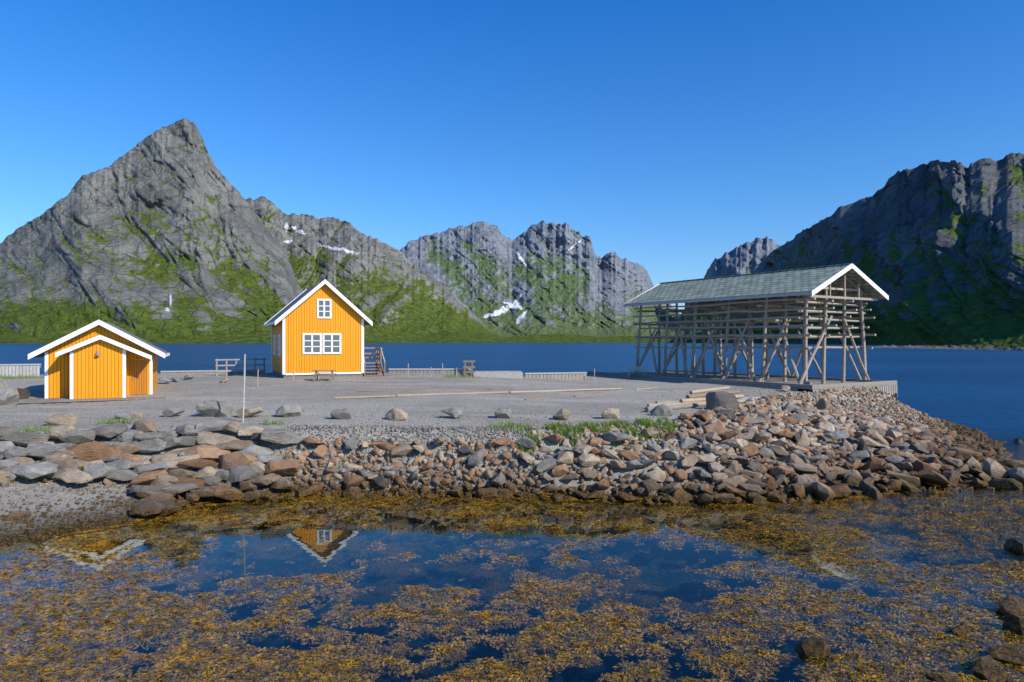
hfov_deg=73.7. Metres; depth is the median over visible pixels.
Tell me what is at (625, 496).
boulder
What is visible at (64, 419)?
boulder
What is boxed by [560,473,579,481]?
boulder
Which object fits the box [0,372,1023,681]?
ground
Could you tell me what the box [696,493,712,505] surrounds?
boulder
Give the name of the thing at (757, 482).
boulder
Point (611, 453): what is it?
boulder
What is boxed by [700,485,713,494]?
boulder
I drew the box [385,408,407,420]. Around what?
boulder
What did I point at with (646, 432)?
boulder
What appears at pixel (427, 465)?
boulder
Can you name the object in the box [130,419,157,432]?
boulder
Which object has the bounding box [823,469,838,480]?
boulder
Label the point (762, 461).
boulder
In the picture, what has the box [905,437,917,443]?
boulder
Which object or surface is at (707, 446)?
boulder
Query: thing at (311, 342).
window
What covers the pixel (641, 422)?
grass
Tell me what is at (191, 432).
boulder
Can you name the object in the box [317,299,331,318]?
window
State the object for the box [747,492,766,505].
boulder
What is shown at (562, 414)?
boulder
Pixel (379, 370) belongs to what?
entrance stairs
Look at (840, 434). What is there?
boulder
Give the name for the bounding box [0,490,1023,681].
seaweed
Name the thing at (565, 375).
quay parapet
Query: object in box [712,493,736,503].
boulder
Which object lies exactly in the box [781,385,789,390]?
boulder
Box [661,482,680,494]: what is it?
boulder
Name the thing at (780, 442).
boulder
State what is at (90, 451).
boulder
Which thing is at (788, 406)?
boulder
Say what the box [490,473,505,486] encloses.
boulder
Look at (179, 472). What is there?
boulder
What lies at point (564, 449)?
boulder
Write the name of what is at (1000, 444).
boulder
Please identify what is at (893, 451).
boulder
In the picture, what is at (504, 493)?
boulder
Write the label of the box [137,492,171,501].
boulder
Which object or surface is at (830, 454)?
boulder
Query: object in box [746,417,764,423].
boulder
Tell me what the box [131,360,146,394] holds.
door
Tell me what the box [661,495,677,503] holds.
boulder
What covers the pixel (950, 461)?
boulder
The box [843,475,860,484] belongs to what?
boulder
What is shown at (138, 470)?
boulder
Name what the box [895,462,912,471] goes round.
boulder
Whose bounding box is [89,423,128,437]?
boulder
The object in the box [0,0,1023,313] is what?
sky
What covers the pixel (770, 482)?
boulder
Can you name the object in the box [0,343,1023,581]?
sea
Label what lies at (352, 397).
timber pole
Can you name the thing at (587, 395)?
plank
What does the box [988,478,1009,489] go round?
boulder
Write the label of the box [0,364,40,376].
quay parapet
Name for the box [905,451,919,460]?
boulder
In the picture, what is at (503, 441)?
boulder
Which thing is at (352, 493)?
boulder
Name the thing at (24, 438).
boulder
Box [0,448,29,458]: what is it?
boulder
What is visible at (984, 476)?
boulder
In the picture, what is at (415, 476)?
boulder
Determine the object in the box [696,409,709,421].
boulder
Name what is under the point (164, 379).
boulder
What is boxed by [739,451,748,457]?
boulder
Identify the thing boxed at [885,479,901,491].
boulder
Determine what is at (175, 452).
boulder
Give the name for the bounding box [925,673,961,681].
boulder
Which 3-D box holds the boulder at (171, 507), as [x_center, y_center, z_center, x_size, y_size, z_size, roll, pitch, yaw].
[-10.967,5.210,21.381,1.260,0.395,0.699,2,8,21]
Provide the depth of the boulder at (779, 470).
24.86 m
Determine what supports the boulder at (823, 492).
on the ground at (334, 546)
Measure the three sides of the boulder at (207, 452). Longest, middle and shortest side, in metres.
1.773 x 0.804 x 0.480 m
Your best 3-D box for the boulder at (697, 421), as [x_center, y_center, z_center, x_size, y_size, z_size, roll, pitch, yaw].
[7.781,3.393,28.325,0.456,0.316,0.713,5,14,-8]
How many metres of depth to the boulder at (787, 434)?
29.53 m
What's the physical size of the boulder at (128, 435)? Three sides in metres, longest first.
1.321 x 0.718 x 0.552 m
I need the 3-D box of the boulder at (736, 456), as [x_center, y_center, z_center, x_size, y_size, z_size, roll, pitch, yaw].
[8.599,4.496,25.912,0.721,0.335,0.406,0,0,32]
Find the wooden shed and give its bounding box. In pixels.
[28,320,169,398]
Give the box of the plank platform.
[17,397,165,405]
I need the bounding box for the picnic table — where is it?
[311,370,336,380]
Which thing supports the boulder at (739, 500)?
in the sea
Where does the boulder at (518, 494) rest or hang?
on the ground at (334, 546)
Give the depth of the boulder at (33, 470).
22.13 m
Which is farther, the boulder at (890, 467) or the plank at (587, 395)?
the plank at (587, 395)
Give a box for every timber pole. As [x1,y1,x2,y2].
[335,395,394,398]
[359,389,491,391]
[397,391,506,396]
[510,388,621,392]
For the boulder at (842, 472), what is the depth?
25.84 m
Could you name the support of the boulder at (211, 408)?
on the ground at (334, 546)
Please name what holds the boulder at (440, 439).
on the ground at (334, 546)
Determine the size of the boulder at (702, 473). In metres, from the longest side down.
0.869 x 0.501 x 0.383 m
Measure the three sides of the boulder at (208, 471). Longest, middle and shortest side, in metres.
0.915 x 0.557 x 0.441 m
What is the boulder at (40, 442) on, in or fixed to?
on the boulder at (65, 445)
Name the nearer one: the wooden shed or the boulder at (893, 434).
the boulder at (893, 434)
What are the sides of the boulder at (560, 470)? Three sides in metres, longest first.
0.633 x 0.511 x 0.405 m
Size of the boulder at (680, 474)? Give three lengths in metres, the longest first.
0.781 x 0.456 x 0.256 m
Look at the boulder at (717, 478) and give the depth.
23.91 m
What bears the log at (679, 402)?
on the ground at (334, 546)
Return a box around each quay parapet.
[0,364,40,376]
[160,369,262,374]
[388,368,470,375]
[524,372,586,379]
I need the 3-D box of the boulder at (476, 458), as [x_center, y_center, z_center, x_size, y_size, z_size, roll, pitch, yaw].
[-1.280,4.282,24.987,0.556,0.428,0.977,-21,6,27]
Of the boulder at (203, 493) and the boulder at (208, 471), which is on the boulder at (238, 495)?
the boulder at (203, 493)
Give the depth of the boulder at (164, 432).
26.22 m
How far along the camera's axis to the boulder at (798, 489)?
23.23 m
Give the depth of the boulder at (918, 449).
29.94 m
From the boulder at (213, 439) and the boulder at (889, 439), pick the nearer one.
the boulder at (213, 439)
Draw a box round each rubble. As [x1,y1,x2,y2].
[0,386,1023,507]
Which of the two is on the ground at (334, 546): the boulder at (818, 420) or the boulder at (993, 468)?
the boulder at (993, 468)
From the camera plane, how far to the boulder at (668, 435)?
26.47 m
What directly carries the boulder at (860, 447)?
on the ground at (334, 546)
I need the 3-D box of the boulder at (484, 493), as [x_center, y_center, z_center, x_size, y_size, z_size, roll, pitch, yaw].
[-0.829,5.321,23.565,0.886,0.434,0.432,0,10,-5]
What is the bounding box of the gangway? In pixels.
[473,371,522,378]
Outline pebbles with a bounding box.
[0,387,810,551]
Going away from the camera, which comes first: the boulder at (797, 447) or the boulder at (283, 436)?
the boulder at (283, 436)
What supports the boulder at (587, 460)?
on the ground at (334, 546)
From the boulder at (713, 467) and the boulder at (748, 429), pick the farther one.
the boulder at (748, 429)
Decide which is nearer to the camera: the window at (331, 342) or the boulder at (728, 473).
the boulder at (728, 473)
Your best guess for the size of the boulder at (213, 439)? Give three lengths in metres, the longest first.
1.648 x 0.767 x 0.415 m
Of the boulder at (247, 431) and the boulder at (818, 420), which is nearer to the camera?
the boulder at (247, 431)
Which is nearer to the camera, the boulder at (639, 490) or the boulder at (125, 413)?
the boulder at (639, 490)
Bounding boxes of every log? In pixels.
[645,403,698,411]
[647,399,746,406]
[655,397,753,402]
[679,394,743,402]
[686,390,739,398]
[689,386,729,393]
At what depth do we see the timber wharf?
47.94 m
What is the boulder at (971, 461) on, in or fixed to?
on the ground at (334, 546)
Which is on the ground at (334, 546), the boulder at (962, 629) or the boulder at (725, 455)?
the boulder at (725, 455)
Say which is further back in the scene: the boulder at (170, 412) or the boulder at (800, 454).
the boulder at (170, 412)
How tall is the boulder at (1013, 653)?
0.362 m
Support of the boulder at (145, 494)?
on the ground at (334, 546)
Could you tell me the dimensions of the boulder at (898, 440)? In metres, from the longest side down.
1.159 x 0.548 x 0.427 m
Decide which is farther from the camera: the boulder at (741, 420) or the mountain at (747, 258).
the mountain at (747, 258)
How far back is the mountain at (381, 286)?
2842.25 m
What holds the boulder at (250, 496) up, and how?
on the ground at (334, 546)
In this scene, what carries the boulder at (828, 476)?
on the ground at (334, 546)
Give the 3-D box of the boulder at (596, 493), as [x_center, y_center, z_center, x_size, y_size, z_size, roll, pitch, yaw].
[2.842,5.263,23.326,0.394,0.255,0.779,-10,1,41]
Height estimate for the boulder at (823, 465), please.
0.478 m
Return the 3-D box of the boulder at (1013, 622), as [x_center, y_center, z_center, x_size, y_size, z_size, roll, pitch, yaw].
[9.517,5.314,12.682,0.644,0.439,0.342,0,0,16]
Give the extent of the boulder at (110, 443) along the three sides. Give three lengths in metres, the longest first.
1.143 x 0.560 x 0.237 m
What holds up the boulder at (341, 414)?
on the ground at (334, 546)
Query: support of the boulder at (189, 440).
on the ground at (334, 546)
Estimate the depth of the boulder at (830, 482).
24.34 m
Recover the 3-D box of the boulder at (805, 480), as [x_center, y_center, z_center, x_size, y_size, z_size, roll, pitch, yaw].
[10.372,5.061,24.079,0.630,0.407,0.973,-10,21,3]
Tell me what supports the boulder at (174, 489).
on the boulder at (145, 494)
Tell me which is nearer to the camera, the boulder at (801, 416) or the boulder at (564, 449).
the boulder at (564, 449)
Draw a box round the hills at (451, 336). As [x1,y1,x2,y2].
[0,330,782,343]
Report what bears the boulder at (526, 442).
on the ground at (334, 546)
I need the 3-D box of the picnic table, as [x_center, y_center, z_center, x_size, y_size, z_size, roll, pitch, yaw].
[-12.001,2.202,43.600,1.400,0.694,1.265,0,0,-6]
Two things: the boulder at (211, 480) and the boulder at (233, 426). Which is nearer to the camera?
the boulder at (211, 480)
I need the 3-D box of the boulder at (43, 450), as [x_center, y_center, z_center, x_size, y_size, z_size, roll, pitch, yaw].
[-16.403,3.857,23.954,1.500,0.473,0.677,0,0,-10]
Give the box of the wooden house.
[264,279,372,377]
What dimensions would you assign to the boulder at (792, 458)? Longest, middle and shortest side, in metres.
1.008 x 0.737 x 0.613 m
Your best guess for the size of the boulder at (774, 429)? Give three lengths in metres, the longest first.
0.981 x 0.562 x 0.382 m
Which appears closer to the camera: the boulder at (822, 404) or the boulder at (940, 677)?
the boulder at (940, 677)
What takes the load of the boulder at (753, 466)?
on the ground at (334, 546)
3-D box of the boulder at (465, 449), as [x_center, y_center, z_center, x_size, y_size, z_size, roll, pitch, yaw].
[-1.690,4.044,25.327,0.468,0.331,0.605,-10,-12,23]
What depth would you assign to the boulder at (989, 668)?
10.94 m
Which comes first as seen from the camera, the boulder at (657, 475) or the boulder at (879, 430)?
the boulder at (657, 475)
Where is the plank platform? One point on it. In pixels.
(35, 401)
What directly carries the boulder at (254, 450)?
on the ground at (334, 546)
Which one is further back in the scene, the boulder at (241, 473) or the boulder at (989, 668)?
the boulder at (241, 473)
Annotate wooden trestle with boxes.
[463,360,474,376]
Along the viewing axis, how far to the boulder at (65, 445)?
24.51 m
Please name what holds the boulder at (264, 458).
on the ground at (334, 546)
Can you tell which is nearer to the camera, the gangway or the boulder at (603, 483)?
the boulder at (603, 483)
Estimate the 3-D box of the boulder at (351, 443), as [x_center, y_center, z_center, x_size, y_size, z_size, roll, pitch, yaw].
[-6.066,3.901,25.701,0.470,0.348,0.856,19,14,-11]
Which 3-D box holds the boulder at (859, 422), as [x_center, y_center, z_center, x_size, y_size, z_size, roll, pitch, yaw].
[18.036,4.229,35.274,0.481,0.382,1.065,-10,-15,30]
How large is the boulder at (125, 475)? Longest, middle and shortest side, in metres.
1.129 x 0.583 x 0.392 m
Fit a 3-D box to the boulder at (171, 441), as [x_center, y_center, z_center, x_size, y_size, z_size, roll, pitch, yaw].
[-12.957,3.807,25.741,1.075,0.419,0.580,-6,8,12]
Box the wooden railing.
[215,357,265,375]
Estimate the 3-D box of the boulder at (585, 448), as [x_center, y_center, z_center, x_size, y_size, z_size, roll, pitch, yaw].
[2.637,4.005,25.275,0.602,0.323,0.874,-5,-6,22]
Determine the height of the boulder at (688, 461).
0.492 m
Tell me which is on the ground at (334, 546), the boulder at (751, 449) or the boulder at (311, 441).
the boulder at (311, 441)
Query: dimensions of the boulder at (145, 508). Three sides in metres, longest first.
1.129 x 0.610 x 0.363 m
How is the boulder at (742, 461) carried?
on the ground at (334, 546)
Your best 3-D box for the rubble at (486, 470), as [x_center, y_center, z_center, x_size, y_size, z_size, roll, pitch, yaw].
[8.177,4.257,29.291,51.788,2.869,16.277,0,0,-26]
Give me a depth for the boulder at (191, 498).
22.45 m
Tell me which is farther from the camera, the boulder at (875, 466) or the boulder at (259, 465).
the boulder at (875, 466)
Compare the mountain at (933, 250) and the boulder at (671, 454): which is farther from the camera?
the mountain at (933, 250)
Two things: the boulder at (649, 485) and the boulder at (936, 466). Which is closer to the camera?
the boulder at (649, 485)
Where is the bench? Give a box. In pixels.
[627,366,645,376]
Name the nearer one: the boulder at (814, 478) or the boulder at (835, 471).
the boulder at (814, 478)
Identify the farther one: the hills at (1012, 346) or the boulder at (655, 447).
the hills at (1012, 346)
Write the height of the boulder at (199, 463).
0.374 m
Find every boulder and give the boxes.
[0,378,9,388]
[0,388,18,404]
[0,426,19,436]
[0,431,48,445]
[0,441,14,451]
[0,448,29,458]
[0,458,20,469]
[0,470,10,478]
[1,461,57,478]
[1,511,30,520]
[6,457,36,465]
[8,473,17,480]
[17,388,30,399]
[26,443,65,457]
[28,528,44,539]
[37,441,54,444]
[38,453,72,463]
[44,413,76,425]
[44,425,77,438]
[44,469,67,480]
[55,443,75,447]
[55,468,93,483]
[57,459,91,469]
[58,430,95,443]
[60,450,76,458]
[66,442,121,460]
[81,463,116,478]
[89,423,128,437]
[90,460,104,463]
[103,455,127,462]
[105,441,118,444]
[105,460,134,469]
[106,469,137,480]
[110,430,143,442]
[112,441,139,453]
[114,410,133,418]
[122,454,141,461]
[129,485,160,493]
[129,501,165,515]
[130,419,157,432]
[130,460,150,469]
[130,469,168,484]
[131,411,143,418]
[132,462,167,474]
[133,432,162,440]
[135,438,166,452]
[136,491,174,497]
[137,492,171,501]
[150,453,176,463]
[150,475,177,486]
[150,483,198,494]
[155,454,199,469]
[157,428,179,436]
[158,377,170,382]
[158,500,181,516]
[159,436,181,448]
[161,450,181,455]
[162,407,184,416]
[166,468,194,477]
[168,476,204,489]
[174,499,189,506]
[176,423,194,434]
[178,436,198,445]
[178,458,218,468]
[182,444,230,460]
[184,375,193,379]
[184,429,212,435]
[184,492,199,503]
[190,489,233,497]
[195,421,229,431]
[195,466,218,478]
[196,400,232,416]
[197,433,238,445]
[200,476,221,485]
[204,483,230,488]
[214,470,228,479]
[215,440,258,450]
[215,487,244,500]
[218,451,257,469]
[222,421,242,432]
[224,465,263,483]
[237,407,262,417]
[237,445,273,455]
[237,481,256,489]
[238,425,264,435]
[238,491,262,501]
[246,473,280,484]
[249,461,265,471]
[250,433,277,443]
[255,454,281,463]
[258,491,270,498]
[260,428,303,444]
[264,459,299,474]
[269,477,294,489]
[275,404,301,416]
[295,484,320,497]
[303,437,324,444]
[313,444,327,456]
[330,408,350,419]
[343,487,362,499]
[344,475,363,487]
[345,438,357,448]
[361,441,368,448]
[373,476,387,486]
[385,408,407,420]
[389,443,412,455]
[409,471,420,480]
[412,445,424,451]
[423,459,431,470]
[434,435,447,445]
[441,407,463,417]
[450,486,461,495]
[459,445,472,454]
[468,448,485,466]
[475,488,498,498]
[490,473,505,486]
[492,437,510,445]
[495,407,511,417]
[497,488,512,500]
[513,492,522,497]
[515,437,535,447]
[520,452,534,463]
[523,492,537,498]
[536,458,556,472]
[538,472,553,480]
[544,434,563,442]
[549,649,583,667]
[552,464,568,476]
[553,408,570,420]
[556,451,573,465]
[559,446,573,453]
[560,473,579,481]
[573,491,588,499]
[574,444,591,452]
[578,453,599,466]
[581,469,596,478]
[587,490,603,497]
[598,478,608,488]
[600,449,619,458]
[601,408,619,418]
[603,432,630,441]
[610,459,627,468]
[613,492,642,500]
[618,450,640,460]
[624,459,641,469]
[634,487,644,493]
[636,459,655,467]
[640,428,659,436]
[641,479,658,492]
[645,468,665,481]
[647,443,660,451]
[650,404,672,416]
[661,432,674,439]
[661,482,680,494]
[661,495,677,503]
[664,450,679,460]
[671,487,694,504]
[674,469,686,479]
[679,437,696,448]
[680,413,693,419]
[681,454,697,469]
[685,485,701,494]
[689,434,705,442]
[691,418,704,426]
[694,454,713,463]
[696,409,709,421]
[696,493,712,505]
[697,468,711,478]
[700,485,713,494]
[701,440,716,450]
[702,421,726,433]
[704,431,720,440]
[706,391,739,409]
[706,419,715,424]
[707,462,722,473]
[710,472,727,483]
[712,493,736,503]
[714,482,729,492]
[716,409,736,418]
[717,430,739,441]
[718,414,726,422]
[719,452,729,459]
[720,459,737,464]
[720,468,735,477]
[721,438,742,448]
[722,475,747,491]
[724,486,746,496]
[727,462,741,474]
[730,455,747,458]
[733,497,742,503]
[734,458,748,465]
[735,415,747,425]
[735,432,753,439]
[736,474,752,480]
[737,483,763,492]
[738,444,759,455]
[738,472,753,477]
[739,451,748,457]
[742,427,756,434]
[745,479,766,487]
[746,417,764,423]
[746,460,766,472]
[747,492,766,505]
[751,458,768,464]
[752,433,769,440]
[756,447,774,458]
[762,477,776,490]
[764,491,782,502]
[768,426,780,433]
[769,444,788,455]
[770,440,787,445]
[770,466,794,475]
[774,474,785,485]
[775,461,786,465]
[777,430,795,437]
[778,453,804,464]
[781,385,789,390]
[782,402,794,412]
[787,463,816,473]
[788,445,807,452]
[788,637,830,662]
[789,450,807,459]
[790,482,805,498]
[791,413,807,420]
[794,428,809,445]
[794,474,813,493]
[806,474,818,481]
[808,454,827,462]
[810,416,825,423]
[811,481,835,501]
[814,399,832,409]
[814,422,834,432]
[816,460,829,473]
[818,435,833,443]
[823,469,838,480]
[823,472,834,480]
[824,450,833,458]
[826,480,840,485]
[828,466,849,476]
[830,430,849,439]
[830,484,851,497]
[834,450,849,457]
[842,438,855,451]
[843,469,862,479]
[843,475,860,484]
[844,462,855,469]
[848,450,869,460]
[848,458,860,467]
[851,489,861,495]
[853,432,874,439]
[855,419,865,424]
[856,444,869,453]
[857,480,882,500]
[858,435,882,446]
[858,669,881,680]
[860,425,873,430]
[860,460,882,472]
[860,472,879,482]
[864,476,874,484]
[865,427,885,435]
[866,429,888,443]
[869,456,887,465]
[872,421,886,429]
[874,448,899,454]
[879,451,898,457]
[879,477,888,483]
[882,463,899,472]
[883,436,893,443]
[884,455,903,465]
[885,427,898,438]
[885,430,901,437]
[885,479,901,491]
[886,470,919,486]
[888,442,909,449]
[892,437,903,443]
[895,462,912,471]
[898,478,921,491]
[901,458,915,470]
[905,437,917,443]
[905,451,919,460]
[907,442,925,448]
[908,444,929,454]
[913,460,936,472]
[913,468,948,486]
[916,454,938,460]
[925,456,944,466]
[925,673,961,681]
[927,448,940,455]
[929,463,940,470]
[942,457,963,466]
[943,467,969,478]
[943,470,959,483]
[951,622,970,637]
[954,464,968,473]
[965,457,981,469]
[966,466,977,476]
[969,468,982,475]
[971,478,983,487]
[972,655,1008,681]
[978,472,990,480]
[981,458,1008,479]
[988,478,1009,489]
[988,562,1004,568]
[989,643,1023,667]
[990,441,1006,446]
[995,594,1023,614]
[998,459,1023,467]
[1002,612,1023,635]
[1004,539,1023,555]
[1006,478,1022,490]
[1007,467,1023,485]
[1014,438,1023,445]
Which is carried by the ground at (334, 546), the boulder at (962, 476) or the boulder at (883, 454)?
the boulder at (883, 454)
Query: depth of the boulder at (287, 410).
29.34 m
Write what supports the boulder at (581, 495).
on the ground at (334, 546)
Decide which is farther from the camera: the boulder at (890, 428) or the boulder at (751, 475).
the boulder at (890, 428)
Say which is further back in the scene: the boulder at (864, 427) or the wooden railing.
the wooden railing
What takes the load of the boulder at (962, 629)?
in the sea
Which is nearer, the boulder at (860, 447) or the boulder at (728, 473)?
the boulder at (728, 473)
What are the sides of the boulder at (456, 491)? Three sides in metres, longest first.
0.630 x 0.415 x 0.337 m
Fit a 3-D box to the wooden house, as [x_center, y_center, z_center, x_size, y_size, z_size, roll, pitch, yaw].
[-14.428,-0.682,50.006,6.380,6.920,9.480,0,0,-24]
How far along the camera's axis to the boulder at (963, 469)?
26.62 m
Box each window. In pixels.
[273,335,275,354]
[278,334,280,355]
[302,333,321,353]
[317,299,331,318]
[322,333,340,353]
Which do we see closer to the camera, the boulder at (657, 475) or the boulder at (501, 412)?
the boulder at (657, 475)
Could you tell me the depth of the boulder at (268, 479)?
23.84 m
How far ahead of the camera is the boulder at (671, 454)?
25.19 m
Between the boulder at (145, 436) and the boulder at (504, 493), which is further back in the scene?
the boulder at (145, 436)
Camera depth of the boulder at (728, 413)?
30.04 m
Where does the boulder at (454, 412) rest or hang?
on the ground at (334, 546)
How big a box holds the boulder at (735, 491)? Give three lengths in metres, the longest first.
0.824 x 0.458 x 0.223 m
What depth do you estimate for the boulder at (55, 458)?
23.18 m
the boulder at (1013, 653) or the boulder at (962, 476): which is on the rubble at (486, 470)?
the boulder at (962, 476)
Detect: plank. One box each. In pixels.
[524,398,548,399]
[573,394,603,396]
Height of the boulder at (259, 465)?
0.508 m
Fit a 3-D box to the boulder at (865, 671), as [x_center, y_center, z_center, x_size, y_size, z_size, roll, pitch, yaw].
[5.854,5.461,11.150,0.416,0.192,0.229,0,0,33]
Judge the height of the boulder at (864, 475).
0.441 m
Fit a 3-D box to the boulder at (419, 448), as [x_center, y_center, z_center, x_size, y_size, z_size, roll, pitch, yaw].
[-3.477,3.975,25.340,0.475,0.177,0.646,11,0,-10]
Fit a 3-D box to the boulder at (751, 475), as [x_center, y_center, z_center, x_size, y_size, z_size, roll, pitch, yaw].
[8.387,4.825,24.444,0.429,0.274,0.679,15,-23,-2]
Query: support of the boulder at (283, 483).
on the ground at (334, 546)
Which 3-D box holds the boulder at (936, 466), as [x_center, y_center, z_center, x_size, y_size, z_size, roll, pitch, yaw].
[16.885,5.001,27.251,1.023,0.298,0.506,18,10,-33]
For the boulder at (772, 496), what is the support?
on the ground at (334, 546)
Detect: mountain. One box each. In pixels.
[0,118,382,342]
[246,196,495,334]
[400,220,678,336]
[660,236,779,335]
[724,152,1023,345]
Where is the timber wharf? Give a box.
[585,370,897,399]
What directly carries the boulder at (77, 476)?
on the ground at (334, 546)
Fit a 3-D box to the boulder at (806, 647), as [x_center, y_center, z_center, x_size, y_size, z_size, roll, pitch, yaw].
[5.167,5.441,11.960,0.788,0.428,0.426,-17,-15,22]
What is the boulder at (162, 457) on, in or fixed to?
on the ground at (334, 546)
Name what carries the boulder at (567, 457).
on the ground at (334, 546)
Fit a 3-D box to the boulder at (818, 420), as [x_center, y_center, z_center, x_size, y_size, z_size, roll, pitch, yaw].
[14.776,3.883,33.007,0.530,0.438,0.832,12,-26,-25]
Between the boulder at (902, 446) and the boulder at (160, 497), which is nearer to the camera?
the boulder at (160, 497)
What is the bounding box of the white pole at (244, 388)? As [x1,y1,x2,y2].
[242,354,245,421]
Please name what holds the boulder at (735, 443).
on the ground at (334, 546)
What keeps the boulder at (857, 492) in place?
on the ground at (334, 546)
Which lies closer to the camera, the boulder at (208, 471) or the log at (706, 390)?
the boulder at (208, 471)
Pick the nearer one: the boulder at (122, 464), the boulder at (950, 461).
the boulder at (122, 464)
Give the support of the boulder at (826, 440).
on the ground at (334, 546)
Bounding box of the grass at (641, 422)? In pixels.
[0,373,677,454]
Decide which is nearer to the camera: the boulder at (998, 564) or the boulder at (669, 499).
the boulder at (998, 564)
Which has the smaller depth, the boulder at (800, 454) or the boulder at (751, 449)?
the boulder at (751, 449)
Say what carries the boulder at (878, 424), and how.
on the ground at (334, 546)
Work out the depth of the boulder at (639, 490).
23.23 m
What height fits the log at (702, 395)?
0.274 m
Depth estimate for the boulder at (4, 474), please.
21.90 m
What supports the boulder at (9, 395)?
on the ground at (334, 546)
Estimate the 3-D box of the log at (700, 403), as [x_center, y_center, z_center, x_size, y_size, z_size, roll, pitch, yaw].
[9.382,3.115,33.848,6.258,0.278,0.288,0,0,-23]
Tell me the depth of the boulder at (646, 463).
24.44 m
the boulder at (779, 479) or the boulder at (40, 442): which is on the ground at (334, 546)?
the boulder at (779, 479)
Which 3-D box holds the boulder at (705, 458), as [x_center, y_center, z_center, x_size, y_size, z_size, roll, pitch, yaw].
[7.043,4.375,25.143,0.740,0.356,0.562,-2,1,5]
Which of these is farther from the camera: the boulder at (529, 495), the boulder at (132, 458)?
the boulder at (132, 458)
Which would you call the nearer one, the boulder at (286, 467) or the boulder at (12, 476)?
the boulder at (12, 476)
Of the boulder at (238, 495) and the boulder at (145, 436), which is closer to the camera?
the boulder at (238, 495)
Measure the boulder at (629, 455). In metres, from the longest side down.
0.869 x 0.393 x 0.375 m
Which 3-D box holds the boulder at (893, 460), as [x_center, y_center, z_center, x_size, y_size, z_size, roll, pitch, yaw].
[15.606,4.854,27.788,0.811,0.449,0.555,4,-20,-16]
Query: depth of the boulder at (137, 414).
29.00 m
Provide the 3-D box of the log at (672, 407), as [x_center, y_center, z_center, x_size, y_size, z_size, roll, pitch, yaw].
[7.634,3.155,32.433,3.527,0.260,0.260,0,0,-35]
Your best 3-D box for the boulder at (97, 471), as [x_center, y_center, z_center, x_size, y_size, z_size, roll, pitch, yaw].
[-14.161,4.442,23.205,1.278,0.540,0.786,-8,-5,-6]
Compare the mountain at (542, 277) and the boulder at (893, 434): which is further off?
the mountain at (542, 277)
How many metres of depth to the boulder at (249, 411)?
29.11 m
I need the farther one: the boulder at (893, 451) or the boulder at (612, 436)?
the boulder at (893, 451)
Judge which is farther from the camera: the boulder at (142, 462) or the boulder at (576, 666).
the boulder at (142, 462)
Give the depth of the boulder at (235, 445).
25.61 m
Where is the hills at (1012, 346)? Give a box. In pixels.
[869,343,1023,350]
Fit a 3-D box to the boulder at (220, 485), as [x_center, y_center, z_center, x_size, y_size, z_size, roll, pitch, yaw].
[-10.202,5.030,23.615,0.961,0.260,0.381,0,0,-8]
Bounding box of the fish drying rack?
[624,263,888,383]
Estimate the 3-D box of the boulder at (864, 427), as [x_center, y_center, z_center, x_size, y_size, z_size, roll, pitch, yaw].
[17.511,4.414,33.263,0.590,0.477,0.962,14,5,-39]
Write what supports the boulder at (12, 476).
on the ground at (334, 546)
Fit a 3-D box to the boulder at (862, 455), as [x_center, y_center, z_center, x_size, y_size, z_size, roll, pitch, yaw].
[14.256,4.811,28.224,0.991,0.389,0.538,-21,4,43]
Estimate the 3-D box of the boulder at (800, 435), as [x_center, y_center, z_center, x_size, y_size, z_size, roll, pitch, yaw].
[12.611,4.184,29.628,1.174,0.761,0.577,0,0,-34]
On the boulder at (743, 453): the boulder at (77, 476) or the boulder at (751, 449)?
the boulder at (751, 449)
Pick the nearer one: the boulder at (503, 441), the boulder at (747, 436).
the boulder at (503, 441)
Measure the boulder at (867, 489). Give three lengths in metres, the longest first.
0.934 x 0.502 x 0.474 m
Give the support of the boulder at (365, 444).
on the ground at (334, 546)
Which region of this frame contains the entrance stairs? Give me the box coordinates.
[362,347,384,375]
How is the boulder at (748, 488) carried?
on the ground at (334, 546)
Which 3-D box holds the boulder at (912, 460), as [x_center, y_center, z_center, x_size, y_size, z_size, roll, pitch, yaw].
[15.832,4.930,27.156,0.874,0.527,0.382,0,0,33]
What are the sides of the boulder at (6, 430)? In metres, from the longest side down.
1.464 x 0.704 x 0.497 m
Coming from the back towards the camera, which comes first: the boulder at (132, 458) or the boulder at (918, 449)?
the boulder at (918, 449)
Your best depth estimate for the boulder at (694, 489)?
23.32 m
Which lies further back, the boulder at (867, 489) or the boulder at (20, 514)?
the boulder at (867, 489)
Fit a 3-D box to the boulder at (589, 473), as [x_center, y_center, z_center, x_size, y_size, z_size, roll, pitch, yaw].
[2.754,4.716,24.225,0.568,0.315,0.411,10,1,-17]
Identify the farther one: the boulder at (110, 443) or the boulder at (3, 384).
the boulder at (3, 384)
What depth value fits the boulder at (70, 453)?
23.89 m
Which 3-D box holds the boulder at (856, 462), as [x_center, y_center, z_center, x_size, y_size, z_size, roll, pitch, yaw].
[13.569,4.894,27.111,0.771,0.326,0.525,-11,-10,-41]
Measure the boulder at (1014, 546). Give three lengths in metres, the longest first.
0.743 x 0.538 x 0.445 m
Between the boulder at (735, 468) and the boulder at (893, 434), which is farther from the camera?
the boulder at (893, 434)
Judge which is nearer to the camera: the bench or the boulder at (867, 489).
the boulder at (867, 489)
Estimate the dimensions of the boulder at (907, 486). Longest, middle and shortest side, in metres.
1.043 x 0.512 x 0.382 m
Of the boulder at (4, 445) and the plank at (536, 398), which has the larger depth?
the plank at (536, 398)
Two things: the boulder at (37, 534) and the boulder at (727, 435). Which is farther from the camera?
the boulder at (727, 435)
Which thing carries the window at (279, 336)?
in the wooden house
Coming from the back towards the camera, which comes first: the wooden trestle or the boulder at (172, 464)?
the wooden trestle

